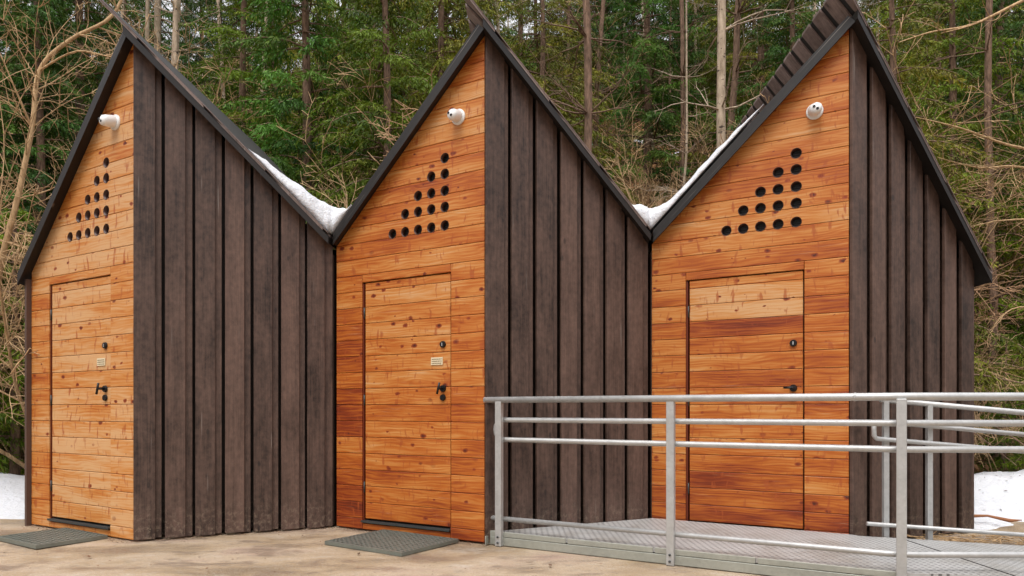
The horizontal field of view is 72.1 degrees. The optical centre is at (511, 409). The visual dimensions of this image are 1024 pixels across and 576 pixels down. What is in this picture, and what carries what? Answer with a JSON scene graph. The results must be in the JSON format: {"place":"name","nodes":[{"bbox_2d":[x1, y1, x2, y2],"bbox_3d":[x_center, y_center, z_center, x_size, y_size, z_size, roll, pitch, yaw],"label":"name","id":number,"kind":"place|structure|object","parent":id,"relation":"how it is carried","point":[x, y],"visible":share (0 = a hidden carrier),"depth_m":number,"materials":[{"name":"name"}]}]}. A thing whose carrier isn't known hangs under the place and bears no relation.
{"place":"outdoors","nodes":[
{"label":"outdoors","id":0,"kind":"place"},
{"bbox_2d":[0,519,1023,575],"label":"concrete yard","id":1,"kind":"structure","parent":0,"point":[304,552],"depth_m":4.69,"materials":[{"name":"concrete"}]},
{"bbox_2d":[0,527,107,548],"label":"steel grate","id":2,"kind":"object","parent":1,"relation":"on","point":[48,538],"visible":1,"depth_m":5.35,"materials":[{"name":"black metal"}]},
{"bbox_2d":[17,0,337,540],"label":"wooden shed","id":3,"kind":"structure","parent":1,"relation":"on","point":[177,274],"depth_m":5.59,"materials":[{"name":"brown wood"}]},
{"bbox_2d":[50,276,112,524],"bbox_3d":[-3.522,-0.058,5.699,0.891,1.983,0.120,0,0,30],"label":"door","id":4,"kind":"structure","parent":3,"relation":"in","point":[80,311],"depth_m":5.70,"materials":[{"name":"wood"}]},
{"bbox_2d":[250,150,351,234],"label":"roof snow","id":5,"kind":"structure","parent":3,"relation":"on","point":[329,218],"depth_m":5.84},
{"bbox_2d":[325,529,457,555],"bbox_3d":[-0.895,0.983,5.245,0.770,0.026,0.620,0,0,34],"label":"steel grate","id":6,"kind":"object","parent":1,"relation":"on","point":[393,542],"visible":1,"depth_m":5.18,"materials":[{"name":"black metal"}]},
{"bbox_2d":[333,0,650,542],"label":"wooden shed","id":7,"kind":"structure","parent":1,"relation":"on","point":[491,235],"depth_m":5.50,"materials":[{"name":"brown wood"}]},
{"bbox_2d":[363,273,452,526],"bbox_3d":[-0.861,-0.058,5.599,0.891,1.983,0.120,0,0,30],"label":"door","id":8,"kind":"structure","parent":7,"relation":"in","point":[407,351],"depth_m":5.60,"materials":[{"name":"wood"}]},
{"bbox_2d":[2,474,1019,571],"bbox_3d":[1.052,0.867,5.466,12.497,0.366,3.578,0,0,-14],"label":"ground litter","id":9,"kind":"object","parent":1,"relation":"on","point":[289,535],"visible":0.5,"depth_m":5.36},
{"bbox_2d":[485,518,1023,575],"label":"steel platform","id":10,"kind":"structure","parent":1,"relation":"on","point":[815,561],"depth_m":4.63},
{"bbox_2d":[483,393,1023,575],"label":"steel railing","id":11,"kind":"object","parent":10,"relation":"on","point":[901,449],"visible":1,"depth_m":4.23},
{"bbox_2d":[648,0,992,537],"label":"wooden shed","id":12,"kind":"structure","parent":1,"relation":"on","point":[812,232],"depth_m":5.40,"materials":[{"name":"brown wood"}]},
{"bbox_2d":[633,104,763,232],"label":"roof snow","id":13,"kind":"structure","parent":12,"relation":"on","point":[654,217],"depth_m":5.73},
{"bbox_2d":[686,271,803,528],"bbox_3d":[1.801,-0.058,5.501,0.891,1.983,0.115,0,0,30],"label":"door","id":14,"kind":"structure","parent":12,"relation":"in","point":[747,332],"depth_m":5.49,"materials":[{"name":"wood"}]},
{"bbox_2d":[866,401,1023,539],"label":"steel railing","id":15,"kind":"object","parent":1,"relation":"on","point":[885,524],"visible":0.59,"depth_m":5.00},
{"bbox_2d":[907,531,1023,544],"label":"dry stalks","id":16,"kind":"object","parent":1,"relation":"on","point":[993,538],"visible":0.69,"depth_m":5.21,"materials":[{"name":"beige plant"}]},
{"bbox_2d":[0,35,1023,473],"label":"hillside ground","id":17,"kind":"structure","parent":0,"point":[640,125],"depth_m":25.92,"materials":[{"name":"brown plant"}]},
{"bbox_2d":[0,472,24,518],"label":"snow bank","id":18,"kind":"structure","parent":17,"relation":"on","point":[12,496],"depth_m":7.10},
{"bbox_2d":[0,202,24,472],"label":"bare shrub","id":19,"kind":"object","parent":18,"relation":"on","point":[5,386],"visible":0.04,"depth_m":7.64,"materials":[{"name":"beige plant"}]},
{"bbox_2d":[0,133,36,452],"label":"spruce tree","id":20,"kind":"object","parent":18,"relation":"on","point":[3,274],"visible":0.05,"depth_m":9.85,"materials":[{"name":"green plant"}]},
{"bbox_2d":[0,310,24,471],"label":"young spruce","id":21,"kind":"object","parent":17,"relation":"on","point":[4,397],"visible":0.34,"depth_m":8.34,"materials":[{"name":"green plant"}]},
{"bbox_2d":[0,203,35,474],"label":"young spruce","id":22,"kind":"object","parent":17,"relation":"on","point":[15,468],"visible":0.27,"depth_m":8.42,"materials":[{"name":"green plant"}]},
{"bbox_2d":[0,149,42,378],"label":"bare shrub","id":23,"kind":"object","parent":17,"relation":"on","point":[20,224],"visible":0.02,"depth_m":7.64,"materials":[{"name":"beige plant"}]},
{"bbox_2d":[0,159,45,446],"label":"bare shrub","id":24,"kind":"object","parent":17,"relation":"on","point":[15,328],"visible":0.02,"depth_m":7.13,"materials":[{"name":"beige plant"}]},
{"bbox_2d":[0,43,53,468],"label":"bare shrub","id":25,"kind":"object","parent":17,"relation":"on","point":[14,377],"visible":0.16,"depth_m":6.74,"materials":[{"name":"beige plant"}]},
{"bbox_2d":[0,138,64,369],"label":"bare shrub","id":26,"kind":"object","parent":17,"relation":"on","point":[16,236],"visible":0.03,"depth_m":8.61,"materials":[{"name":"beige plant"}]},
{"bbox_2d":[0,0,92,385],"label":"spruce tree","id":27,"kind":"object","parent":17,"relation":"on","point":[24,96],"visible":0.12,"depth_m":10.56,"materials":[{"name":"green plant"}]},
{"bbox_2d":[0,0,97,428],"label":"spruce tree","id":28,"kind":"object","parent":17,"relation":"on","point":[43,180],"visible":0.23,"depth_m":9.94,"materials":[{"name":"green plant"}]},
{"bbox_2d":[0,0,105,253],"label":"spruce tree","id":29,"kind":"object","parent":17,"relation":"on","point":[13,127],"visible":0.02,"depth_m":17.61,"materials":[{"name":"green plant"}]},
{"bbox_2d":[0,0,117,174],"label":"spruce tree","id":30,"kind":"object","parent":17,"relation":"on","point":[102,16],"visible":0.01,"depth_m":18.55,"materials":[{"name":"green plant"}]},
{"bbox_2d":[0,0,143,256],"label":"spruce tree","id":31,"kind":"object","parent":17,"relation":"on","point":[96,19],"visible":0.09,"depth_m":11.49,"materials":[{"name":"green plant"}]},
{"bbox_2d":[23,0,141,142],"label":"spruce tree","id":32,"kind":"object","parent":17,"relation":"on","point":[108,3],"visible":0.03,"depth_m":26.42,"materials":[{"name":"green plant"}]},
{"bbox_2d":[0,0,175,312],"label":"bare tree","id":33,"kind":"object","parent":17,"relation":"on","point":[31,121],"visible":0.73,"depth_m":7.49,"materials":[{"name":"beige plant"}]},
{"bbox_2d":[63,0,213,106],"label":"tall tree","id":34,"kind":"object","parent":17,"relation":"on","point":[175,26],"visible":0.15,"depth_m":10.46,"materials":[{"name":"brown plant"}]},
{"bbox_2d":[0,4,301,187],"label":"bare shrub","id":35,"kind":"object","parent":17,"relation":"on","point":[189,49],"visible":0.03,"depth_m":11.01,"materials":[{"name":"beige plant"}]},
{"bbox_2d":[98,0,210,86],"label":"tall tree","id":36,"kind":"object","parent":17,"relation":"on","point":[157,20],"visible":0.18,"depth_m":12.44,"materials":[{"name":"brown plant"}]},
{"bbox_2d":[25,47,285,200],"bbox_3d":[-5.503,-2.637,12.276,6.220,5.413,8.844,0,0,32],"label":"bare shrub","id":37,"kind":"object","parent":17,"relation":"on","point":[209,68],"visible":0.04,"depth_m":9.73,"materials":[{"name":"beige plant"}]},
{"bbox_2d":[85,0,231,109],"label":"spruce tree","id":38,"kind":"object","parent":17,"relation":"on","point":[166,40],"visible":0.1,"depth_m":23.42,"materials":[{"name":"green plant"}]},
{"bbox_2d":[113,0,219,54],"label":"tall tree","id":39,"kind":"object","parent":17,"relation":"on","point":[147,10],"visible":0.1,"depth_m":11.58,"materials":[{"name":"brown plant"}]},
{"bbox_2d":[0,131,342,431],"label":"bare shrub","id":40,"kind":"object","parent":17,"relation":"on","point":[44,210],"visible":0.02,"depth_m":9.35,"materials":[{"name":"beige plant"}]},
{"bbox_2d":[100,0,246,87],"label":"tall tree","id":41,"kind":"object","parent":17,"relation":"on","point":[179,5],"visible":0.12,"depth_m":15.29,"materials":[{"name":"brown plant"}]},
{"bbox_2d":[162,0,233,93],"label":"spruce tree","id":42,"kind":"object","parent":17,"relation":"on","point":[214,42],"visible":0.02,"depth_m":27.36,"materials":[{"name":"green plant"}]},
{"bbox_2d":[39,0,376,220],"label":"bare shrub","id":43,"kind":"object","parent":17,"relation":"on","point":[263,90],"visible":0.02,"depth_m":10.59,"materials":[{"name":"beige plant"}]},
{"bbox_2d":[165,0,257,127],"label":"tall tree","id":44,"kind":"object","parent":17,"relation":"on","point":[218,4],"visible":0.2,"depth_m":20.78,"materials":[{"name":"brown plant"}]},
{"bbox_2d":[166,0,258,129],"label":"spruce tree","id":45,"kind":"object","parent":17,"relation":"on","point":[196,39],"visible":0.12,"depth_m":22.50,"materials":[{"name":"green plant"}]},
{"bbox_2d":[171,0,331,186],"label":"spruce tree","id":46,"kind":"object","parent":17,"relation":"on","point":[221,31],"visible":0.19,"depth_m":12.38,"materials":[{"name":"green plant"}]},
{"bbox_2d":[192,0,340,156],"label":"spruce tree","id":47,"kind":"object","parent":17,"relation":"on","point":[296,29],"visible":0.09,"depth_m":22.45,"materials":[{"name":"green plant"}]},
{"bbox_2d":[248,0,370,200],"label":"spruce tree","id":48,"kind":"object","parent":17,"relation":"on","point":[294,52],"visible":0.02,"depth_m":16.16,"materials":[{"name":"green plant"}]},
{"bbox_2d":[213,0,408,249],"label":"spruce tree","id":49,"kind":"object","parent":17,"relation":"on","point":[279,106],"visible":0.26,"depth_m":10.76,"materials":[{"name":"green plant"}]},
{"bbox_2d":[247,0,405,205],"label":"spruce tree","id":50,"kind":"object","parent":17,"relation":"on","point":[314,11],"visible":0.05,"depth_m":14.64,"materials":[{"name":"green plant"}]},
{"bbox_2d":[300,170,363,208],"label":"bare shrub","id":51,"kind":"object","parent":17,"relation":"on","point":[345,203],"depth_m":7.57,"materials":[{"name":"beige plant"}]},
{"bbox_2d":[276,92,419,249],"bbox_3d":[-2.948,-2.200,11.760,6.850,4.167,8.610,0,0,3],"label":"bare shrub","id":52,"kind":"object","parent":17,"relation":"on","point":[340,152],"visible":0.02,"depth_m":9.05,"materials":[{"name":"beige plant"}]},
{"bbox_2d":[281,0,444,207],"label":"spruce tree","id":53,"kind":"object","parent":17,"relation":"on","point":[387,59],"visible":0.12,"depth_m":10.02,"materials":[{"name":"green plant"}]},
{"bbox_2d":[314,0,460,190],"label":"spruce tree","id":54,"kind":"object","parent":17,"relation":"on","point":[410,11],"visible":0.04,"depth_m":13.82,"materials":[{"name":"green plant"}]},
{"bbox_2d":[355,66,435,155],"bbox_3d":[-0.047,-1.439,10.290,3.468,4.079,9.066,0,0,-5],"label":"bare shrub","id":55,"kind":"object","parent":17,"relation":"on","point":[388,134],"visible":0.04,"depth_m":7.03,"materials":[{"name":"brown plant"}]},
{"bbox_2d":[352,0,500,177],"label":"spruce tree","id":56,"kind":"object","parent":17,"relation":"on","point":[439,62],"visible":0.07,"depth_m":11.79,"materials":[{"name":"green plant"}]},
{"bbox_2d":[298,0,565,198],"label":"spruce tree","id":57,"kind":"object","parent":17,"relation":"on","point":[494,13],"visible":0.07,"depth_m":14.20,"materials":[{"name":"green plant"}]},
{"bbox_2d":[301,57,647,206],"bbox_3d":[-1.857,-2.687,12.501,8.399,5.141,5.907,0,0,-25],"label":"bare shrub","id":58,"kind":"object","parent":17,"relation":"on","point":[339,74],"visible":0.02,"depth_m":10.05,"materials":[{"name":"beige plant"}]},
{"bbox_2d":[416,0,555,105],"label":"spruce tree","id":59,"kind":"object","parent":17,"relation":"on","point":[515,33],"visible":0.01,"depth_m":23.89,"materials":[{"name":"green plant"}]},
{"bbox_2d":[448,0,553,67],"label":"spruce tree","id":60,"kind":"object","parent":17,"relation":"on","point":[526,51],"visible":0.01,"depth_m":16.95,"materials":[{"name":"green plant"}]},
{"bbox_2d":[0,288,1023,474],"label":"undergrowth","id":61,"kind":"object","parent":17,"relation":"on","point":[986,466],"depth_m":9.27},
{"bbox_2d":[502,0,582,65],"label":"tall tree","id":62,"kind":"object","parent":17,"relation":"on","point":[521,30],"visible":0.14,"depth_m":17.07,"materials":[{"name":"plant"}]},
{"bbox_2d":[507,0,582,99],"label":"spruce tree","id":63,"kind":"object","parent":17,"relation":"on","point":[530,29],"visible":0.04,"depth_m":29.74,"materials":[{"name":"green plant"}]},
{"bbox_2d":[494,0,631,177],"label":"spruce tree","id":64,"kind":"object","parent":17,"relation":"on","point":[543,52],"visible":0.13,"depth_m":13.40,"materials":[{"name":"green plant"}]},
{"bbox_2d":[531,0,629,117],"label":"spruce tree","id":65,"kind":"object","parent":17,"relation":"on","point":[562,19],"visible":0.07,"depth_m":29.35,"materials":[{"name":"green plant"}]},
{"bbox_2d":[506,0,655,151],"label":"tall tree","id":66,"kind":"object","parent":17,"relation":"on","point":[587,110],"visible":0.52,"depth_m":10.07,"materials":[{"name":"plant"}]},
{"bbox_2d":[527,0,641,203],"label":"spruce tree","id":67,"kind":"object","parent":17,"relation":"on","point":[568,72],"visible":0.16,"depth_m":15.31,"materials":[{"name":"green plant"}]},
{"bbox_2d":[575,78,637,183],"bbox_3d":[1.607,-5.501,17.873,3.074,3.615,8.035,0,0,8],"label":"bare shrub","id":68,"kind":"object","parent":17,"relation":"on","point":[609,122],"visible":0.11,"depth_m":15.02,"materials":[{"name":"brown plant"}]},
{"bbox_2d":[570,0,650,155],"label":"tall tree","id":69,"kind":"object","parent":17,"relation":"on","point":[601,23],"visible":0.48,"depth_m":15.58,"materials":[{"name":"plant"}]},
{"bbox_2d":[547,0,673,117],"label":"spruce tree","id":70,"kind":"object","parent":17,"relation":"on","point":[596,29],"visible":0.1,"depth_m":29.02,"materials":[{"name":"green plant"}]},
{"bbox_2d":[571,0,678,109],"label":"spruce tree","id":71,"kind":"object","parent":17,"relation":"on","point":[630,42],"visible":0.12,"depth_m":29.43,"materials":[{"name":"green plant"}]},
{"bbox_2d":[600,133,686,207],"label":"bare shrub","id":72,"kind":"object","parent":17,"relation":"on","point":[624,183],"visible":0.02,"depth_m":9.70,"materials":[{"name":"beige plant"}]},
{"bbox_2d":[552,0,743,200],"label":"spruce tree","id":73,"kind":"object","parent":17,"relation":"on","point":[632,98],"visible":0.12,"depth_m":16.55,"materials":[{"name":"green plant"}]},
{"bbox_2d":[571,0,740,207],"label":"spruce tree","id":74,"kind":"object","parent":17,"relation":"on","point":[648,118],"visible":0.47,"depth_m":17.57,"materials":[{"name":"green plant"}]},
{"bbox_2d":[608,107,729,206],"bbox_3d":[4.325,-4.877,16.672,6.445,3.119,5.128,0,0,31],"label":"bare shrub","id":75,"kind":"object","parent":17,"relation":"on","point":[657,183],"visible":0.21,"depth_m":15.26,"materials":[{"name":"beige plant"}]},
{"bbox_2d":[570,64,767,194],"bbox_3d":[3.588,-5.317,15.918,9.515,5.824,6.692,0,0,31],"label":"bare shrub","id":76,"kind":"object","parent":17,"relation":"on","point":[761,80],"visible":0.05,"depth_m":14.10,"materials":[{"name":"beige plant"}]},
{"bbox_2d":[608,0,741,111],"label":"spruce tree","id":77,"kind":"object","parent":17,"relation":"on","point":[668,42],"visible":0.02,"depth_m":29.49,"materials":[{"name":"green plant"}]},
{"bbox_2d":[638,0,714,202],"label":"tall tree","id":78,"kind":"object","parent":17,"relation":"on","point":[686,152],"visible":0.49,"depth_m":10.45,"materials":[{"name":"brown plant"}]},
{"bbox_2d":[622,0,733,188],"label":"tall tree","id":79,"kind":"object","parent":17,"relation":"on","point":[682,70],"visible":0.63,"depth_m":16.63,"materials":[{"name":"plant"}]},
{"bbox_2d":[652,0,745,113],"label":"spruce tree","id":80,"kind":"object","parent":17,"relation":"on","point":[692,44],"visible":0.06,"depth_m":29.29,"materials":[{"name":"green plant"}]},
{"bbox_2d":[651,0,767,200],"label":"spruce tree","id":81,"kind":"object","parent":17,"relation":"on","point":[700,35],"visible":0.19,"depth_m":18.76,"materials":[{"name":"green plant"}]},
{"bbox_2d":[671,0,769,113],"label":"spruce tree","id":82,"kind":"object","parent":17,"relation":"on","point":[749,63],"visible":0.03,"depth_m":29.45,"materials":[{"name":"green plant"}]},
{"bbox_2d":[664,0,788,199],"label":"tall tree","id":83,"kind":"object","parent":17,"relation":"on","point":[736,51],"visible":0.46,"depth_m":15.99,"materials":[{"name":"plant"}]},
{"bbox_2d":[646,0,823,203],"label":"spruce tree","id":84,"kind":"object","parent":17,"relation":"on","point":[760,51],"visible":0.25,"depth_m":17.59,"materials":[{"name":"green plant"}]},
{"bbox_2d":[649,0,820,204],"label":"tall tree","id":85,"kind":"object","parent":17,"relation":"on","point":[722,90],"visible":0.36,"depth_m":9.57,"materials":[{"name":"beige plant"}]},
{"bbox_2d":[698,0,788,122],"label":"spruce tree","id":86,"kind":"object","parent":17,"relation":"on","point":[755,62],"visible":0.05,"depth_m":24.94,"materials":[{"name":"green plant"}]},
{"bbox_2d":[726,0,824,134],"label":"spruce tree","id":87,"kind":"object","parent":17,"relation":"on","point":[777,20],"visible":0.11,"depth_m":14.48,"materials":[{"name":"green plant"}]},
{"bbox_2d":[600,91,1012,206],"bbox_3d":[4.574,-4.077,13.941,9.054,5.542,6.367,0,0,29],"label":"bare shrub","id":88,"kind":"object","parent":17,"relation":"on","point":[642,198],"visible":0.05,"depth_m":14.29,"materials":[{"name":"beige plant"}]},
{"bbox_2d":[726,0,1023,316],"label":"bare shrub","id":89,"kind":"object","parent":17,"relation":"on","point":[982,178],"visible":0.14,"depth_m":9.00,"materials":[{"name":"beige plant"}]},
{"bbox_2d":[856,0,914,95],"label":"spruce tree","id":90,"kind":"object","parent":17,"relation":"on","point":[867,9],"visible":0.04,"depth_m":24.14,"materials":[{"name":"green plant"}]},
{"bbox_2d":[860,0,1023,465],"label":"spruce tree","id":91,"kind":"object","parent":17,"relation":"on","point":[893,22],"visible":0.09,"depth_m":8.57,"materials":[{"name":"green plant"}]},
{"bbox_2d":[863,0,1023,245],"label":"spruce tree","id":92,"kind":"object","parent":17,"relation":"on","point":[898,15],"visible":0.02,"depth_m":17.02,"materials":[{"name":"green plant"}]},
{"bbox_2d":[873,0,1022,315],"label":"spruce tree","id":93,"kind":"object","parent":17,"relation":"on","point":[939,56],"visible":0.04,"depth_m":12.87,"materials":[{"name":"green plant"}]},
{"bbox_2d":[877,0,1023,256],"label":"spruce tree","id":94,"kind":"object","parent":17,"relation":"on","point":[1016,15],"visible":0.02,"depth_m":16.00,"materials":[{"name":"green plant"}]},
{"bbox_2d":[889,0,1023,408],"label":"spruce tree","id":95,"kind":"object","parent":17,"relation":"on","point":[952,89],"visible":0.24,"depth_m":10.25,"materials":[{"name":"green plant"}]},
{"bbox_2d":[889,0,1023,373],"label":"bare tree","id":96,"kind":"object","parent":17,"relation":"on","point":[967,130],"visible":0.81,"depth_m":8.20,"materials":[{"name":"beige plant"}]},
{"bbox_2d":[909,0,1023,458],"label":"tall tree","id":97,"kind":"object","parent":17,"relation":"on","point":[988,75],"visible":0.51,"depth_m":9.59,"materials":[{"name":"plant"}]},
{"bbox_2d":[916,0,1023,386],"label":"spruce tree","id":98,"kind":"object","parent":17,"relation":"on","point":[998,5],"visible":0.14,"depth_m":11.40,"materials":[{"name":"green plant"}]},
{"bbox_2d":[947,132,1023,327],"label":"bare shrub","id":99,"kind":"object","parent":17,"relation":"on","point":[1010,318],"visible":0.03,"depth_m":8.59,"materials":[{"name":"brown plant"}]},
{"bbox_2d":[968,212,1023,333],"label":"bare shrub","id":100,"kind":"object","parent":17,"relation":"on","point":[1000,281],"visible":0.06,"depth_m":10.38,"materials":[{"name":"brown plant"}]},
{"bbox_2d":[973,175,1023,287],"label":"bare shrub","id":101,"kind":"object","parent":17,"relation":"on","point":[1003,236],"visible":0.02,"depth_m":9.23,"materials":[{"name":"brown plant"}]},
{"bbox_2d":[974,469,1023,529],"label":"snow bank","id":102,"kind":"structure","parent":17,"relation":"on","point":[992,497],"depth_m":6.79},
{"bbox_2d":[974,224,1023,402],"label":"bare shrub","id":103,"kind":"object","parent":17,"relation":"on","point":[1007,291],"visible":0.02,"depth_m":8.33,"materials":[{"name":"brown plant"}]},
{"bbox_2d":[974,328,1023,471],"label":"bare shrub","id":104,"kind":"object","parent":17,"relation":"on","point":[987,435],"visible":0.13,"depth_m":8.11,"materials":[{"name":"beige plant"}]},
{"bbox_2d":[974,121,1023,418],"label":"spruce tree","id":105,"kind":"object","parent":17,"relation":"on","point":[1022,298],"visible":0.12,"depth_m":9.86,"materials":[{"name":"green plant"}]},
{"bbox_2d":[975,341,1023,471],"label":"young spruce","id":106,"kind":"object","parent":17,"relation":"on","point":[1003,459],"visible":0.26,"depth_m":8.88,"materials":[{"name":"green plant"}]},
{"bbox_2d":[995,365,1023,470],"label":"young spruce","id":107,"kind":"object","parent":17,"relation":"on","point":[1021,462],"visible":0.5,"depth_m":8.49,"materials":[{"name":"green plant"}]},
{"bbox_2d":[0,0,1023,69],"label":"sky","id":108,"kind":"structure","parent":0,"point":[167,5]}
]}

